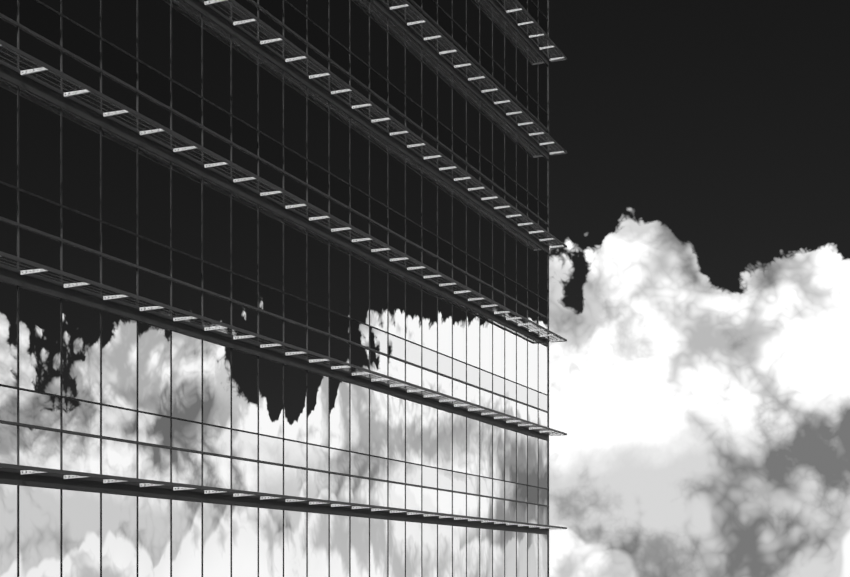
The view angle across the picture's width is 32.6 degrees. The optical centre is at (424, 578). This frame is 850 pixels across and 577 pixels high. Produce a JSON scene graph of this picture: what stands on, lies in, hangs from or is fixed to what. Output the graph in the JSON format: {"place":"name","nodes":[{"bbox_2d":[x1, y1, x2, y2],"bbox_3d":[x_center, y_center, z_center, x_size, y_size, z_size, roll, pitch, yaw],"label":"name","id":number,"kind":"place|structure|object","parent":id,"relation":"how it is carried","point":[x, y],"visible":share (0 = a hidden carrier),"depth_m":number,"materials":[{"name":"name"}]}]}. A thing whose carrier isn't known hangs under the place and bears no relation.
{"place":"outdoors","nodes":[
{"label":"outdoors","id":0,"kind":"place"},
{"bbox_2d":[549,0,849,576],"label":"sky","id":1,"kind":"structure","parent":0,"point":[699,195],"materials":[{"name":"white"}]},
{"label":"ground","id":2,"kind":"structure","parent":0,"visible":0},
{"bbox_2d":[0,0,548,576],"bbox_3d":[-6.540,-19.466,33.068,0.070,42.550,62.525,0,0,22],"label":"window frames","id":3,"kind":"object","parent":2,"relation":"on","point":[8,276],"visible":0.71,"depth_m":40.45,"materials":[{"name":"black metal"}]},
{"bbox_2d":[0,0,547,576],"bbox_3d":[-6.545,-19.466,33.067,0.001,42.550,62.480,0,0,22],"label":"facade glass","id":4,"kind":"object","parent":3,"relation":"attached to","point":[68,348],"visible":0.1,"depth_m":38.80,"materials":[{"name":"black glass"}]},
{"bbox_2d":[0,0,563,529],"bbox_3d":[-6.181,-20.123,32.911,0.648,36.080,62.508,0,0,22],"label":"sunshade brackets","id":5,"kind":"object","parent":3,"relation":"attached to","point":[66,94],"visible":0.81,"depth_m":42.19,"materials":[{"name":"metal"}]},
{"bbox_2d":[0,0,566,528],"bbox_3d":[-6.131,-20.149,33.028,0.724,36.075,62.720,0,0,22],"label":"sunshades","id":6,"kind":"object","parent":3,"relation":"attached to","point":[200,322],"visible":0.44,"depth_m":39.98,"materials":[{"name":"metal"}]}
]}

